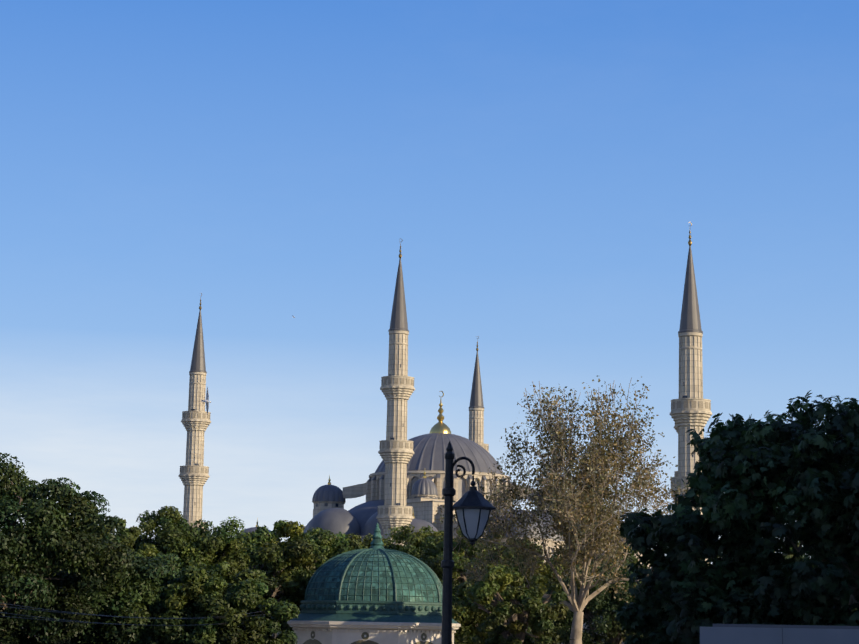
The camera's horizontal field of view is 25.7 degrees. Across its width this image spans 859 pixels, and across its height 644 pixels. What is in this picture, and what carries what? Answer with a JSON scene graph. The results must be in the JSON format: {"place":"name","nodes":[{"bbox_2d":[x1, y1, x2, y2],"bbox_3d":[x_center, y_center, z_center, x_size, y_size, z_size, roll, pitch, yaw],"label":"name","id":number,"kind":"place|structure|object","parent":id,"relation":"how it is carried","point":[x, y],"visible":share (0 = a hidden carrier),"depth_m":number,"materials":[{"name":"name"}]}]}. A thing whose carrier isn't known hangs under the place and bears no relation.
{"place":"outdoors","nodes":[
{"label":"outdoors","id":0,"kind":"place"},
{"bbox_2d":[201,387,210,414],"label":"seagull bird","id":1,"kind":"object","parent":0,"point":[206,401],"visible":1,"depth_m":105.69},
{"bbox_2d":[0,0,858,563],"label":"sky","id":2,"kind":"structure","parent":0,"point":[542,170],"materials":[{"name":"blue"}]},
{"label":"ground","id":3,"kind":"structure","parent":0,"visible":0},
{"bbox_2d":[0,603,276,638],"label":"overhead cables","id":4,"kind":"object","parent":3,"relation":"on","point":[274,635],"visible":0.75,"depth_m":55.79,"materials":[{"name":"black plastic"}]},
{"bbox_2d":[264,527,336,595],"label":"tree","id":5,"kind":"object","parent":3,"relation":"on","point":[312,532],"depth_m":193.25,"materials":[{"name":"green plant"}]},
{"bbox_2d":[287,523,460,643],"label":"domed building","id":6,"kind":"structure","parent":3,"relation":"on","point":[376,592],"depth_m":95.69,"materials":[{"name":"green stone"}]},
{"bbox_2d":[243,391,650,643],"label":"mosque","id":7,"kind":"structure","parent":3,"relation":"on","point":[426,475],"depth_m":328.46,"materials":[{"name":"stone"}]},
{"bbox_2d":[419,528,516,586],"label":"tree","id":8,"kind":"object","parent":3,"relation":"on","point":[431,558],"visible":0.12,"depth_m":180.60,"materials":[{"name":"green plant"}]},
{"bbox_2d":[469,336,488,451],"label":"minaret","id":9,"kind":"object","parent":3,"relation":"on","point":[476,420],"visible":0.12,"depth_m":377.45,"materials":[{"name":"stone"}]},
{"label":"road and pavement","id":10,"kind":"structure","parent":0,"visible":0},
{"bbox_2d":[0,452,137,643],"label":"tree foliage","id":11,"kind":"object","parent":10,"relation":"on","point":[61,526],"visible":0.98,"depth_m":69.56,"materials":[{"name":"green plant"}]},
{"bbox_2d":[6,555,134,643],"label":"tree","id":12,"kind":"object","parent":10,"relation":"on","point":[25,639],"visible":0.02,"depth_m":73.13,"materials":[{"name":"green plant"}]},
{"bbox_2d":[49,514,157,636],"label":"tree","id":13,"kind":"object","parent":10,"relation":"on","point":[145,549],"visible":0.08,"depth_m":85.11,"materials":[{"name":"green plant"}]},
{"bbox_2d":[43,551,249,643],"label":"tree foliage","id":14,"kind":"object","parent":10,"relation":"on","point":[140,597],"visible":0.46,"depth_m":71.40,"materials":[{"name":"green plant"}]},
{"bbox_2d":[177,293,210,528],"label":"minaret","id":15,"kind":"object","parent":10,"relation":"on","point":[193,475],"visible":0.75,"depth_m":339.44,"materials":[{"name":"stone"}]},
{"bbox_2d":[132,506,282,617],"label":"tree","id":16,"kind":"object","parent":10,"relation":"on","point":[187,543],"visible":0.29,"depth_m":94.20,"materials":[{"name":"green plant"}]},
{"bbox_2d":[151,560,299,643],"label":"tree foliage","id":17,"kind":"object","parent":10,"relation":"on","point":[214,597],"visible":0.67,"depth_m":71.69,"materials":[{"name":"green plant"}]},
{"bbox_2d":[234,520,328,643],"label":"tree","id":18,"kind":"object","parent":10,"relation":"on","point":[298,549],"visible":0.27,"depth_m":103.36,"materials":[{"name":"green plant"}]},
{"bbox_2d":[282,530,368,593],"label":"tree","id":19,"kind":"object","parent":10,"relation":"on","point":[329,546],"visible":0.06,"depth_m":147.25,"materials":[{"name":"green plant"}]},
{"bbox_2d":[376,238,414,546],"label":"minaret","id":20,"kind":"object","parent":10,"relation":"on","point":[396,451],"visible":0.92,"depth_m":288.75,"materials":[{"name":"stone"}]},
{"bbox_2d":[361,524,464,558],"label":"tree","id":21,"kind":"object","parent":10,"relation":"on","point":[420,541],"visible":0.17,"depth_m":201.81,"materials":[{"name":"green plant"}]},
{"bbox_2d":[441,441,495,643],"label":"street lamp","id":22,"kind":"object","parent":10,"relation":"on","point":[472,507],"visible":1,"depth_m":23.47,"materials":[{"name":"black metal"}]},
{"bbox_2d":[440,580,531,643],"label":"tree","id":23,"kind":"object","parent":10,"relation":"on","point":[466,617],"visible":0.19,"depth_m":114.95,"materials":[{"name":"green plant"}]},
{"bbox_2d":[454,540,569,643],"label":"tree","id":24,"kind":"object","parent":10,"relation":"on","point":[555,580],"visible":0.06,"depth_m":131.35,"materials":[{"name":"green plant"}]},
{"bbox_2d":[464,564,568,643],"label":"tree foliage","id":25,"kind":"object","parent":10,"relation":"on","point":[503,624],"visible":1,"depth_m":91.22,"materials":[{"name":"green plant"}]},
{"bbox_2d":[434,375,710,643],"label":"tree","id":26,"kind":"object","parent":10,"relation":"on","point":[594,517],"visible":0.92,"depth_m":107.71,"materials":[{"name":"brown plant"}]},
{"bbox_2d":[545,548,603,623],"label":"tree","id":27,"kind":"object","parent":10,"relation":"on","point":[554,556],"visible":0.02,"depth_m":224.65,"materials":[{"name":"green plant"}]},
{"bbox_2d":[540,554,651,643],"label":"tree","id":28,"kind":"object","parent":10,"relation":"on","point":[610,631],"visible":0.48,"depth_m":121.12,"materials":[{"name":"green plant"}]},
{"bbox_2d":[598,543,651,619],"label":"tree","id":29,"kind":"object","parent":10,"relation":"on","point":[634,559],"visible":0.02,"depth_m":219.59,"materials":[{"name":"green plant"}]},
{"bbox_2d":[613,555,702,643],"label":"tree","id":30,"kind":"object","parent":10,"relation":"on","point":[641,618],"visible":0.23,"depth_m":58.02,"materials":[{"name":"green plant"}]},
{"bbox_2d":[674,424,677,476],"bbox_3d":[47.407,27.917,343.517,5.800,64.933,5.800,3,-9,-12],"label":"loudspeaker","id":31,"kind":"object","parent":10,"relation":"on","point":[675,472],"depth_m":343.69,"materials":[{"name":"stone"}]},
{"bbox_2d":[669,222,711,559],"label":"minaret","id":32,"kind":"object","parent":10,"relation":"on","point":[690,407],"visible":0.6,"depth_m":241.55,"materials":[{"name":"stone"}]},
{"bbox_2d":[619,390,858,643],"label":"tree foliage","id":33,"kind":"object","parent":10,"relation":"on","point":[755,490],"visible":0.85,"depth_m":50.97,"materials":[{"name":"green plant"}]},
{"bbox_2d":[700,624,858,643],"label":"kiosk","id":34,"kind":"object","parent":10,"relation":"on","point":[759,634],"visible":1,"depth_m":23.99,"materials":[{"name":"paint"}]},
{"bbox_2d":[781,541,813,624],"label":"tree","id":35,"kind":"object","parent":10,"relation":"on","point":[790,556],"depth_m":195.11,"materials":[{"name":"green plant"}]}
]}

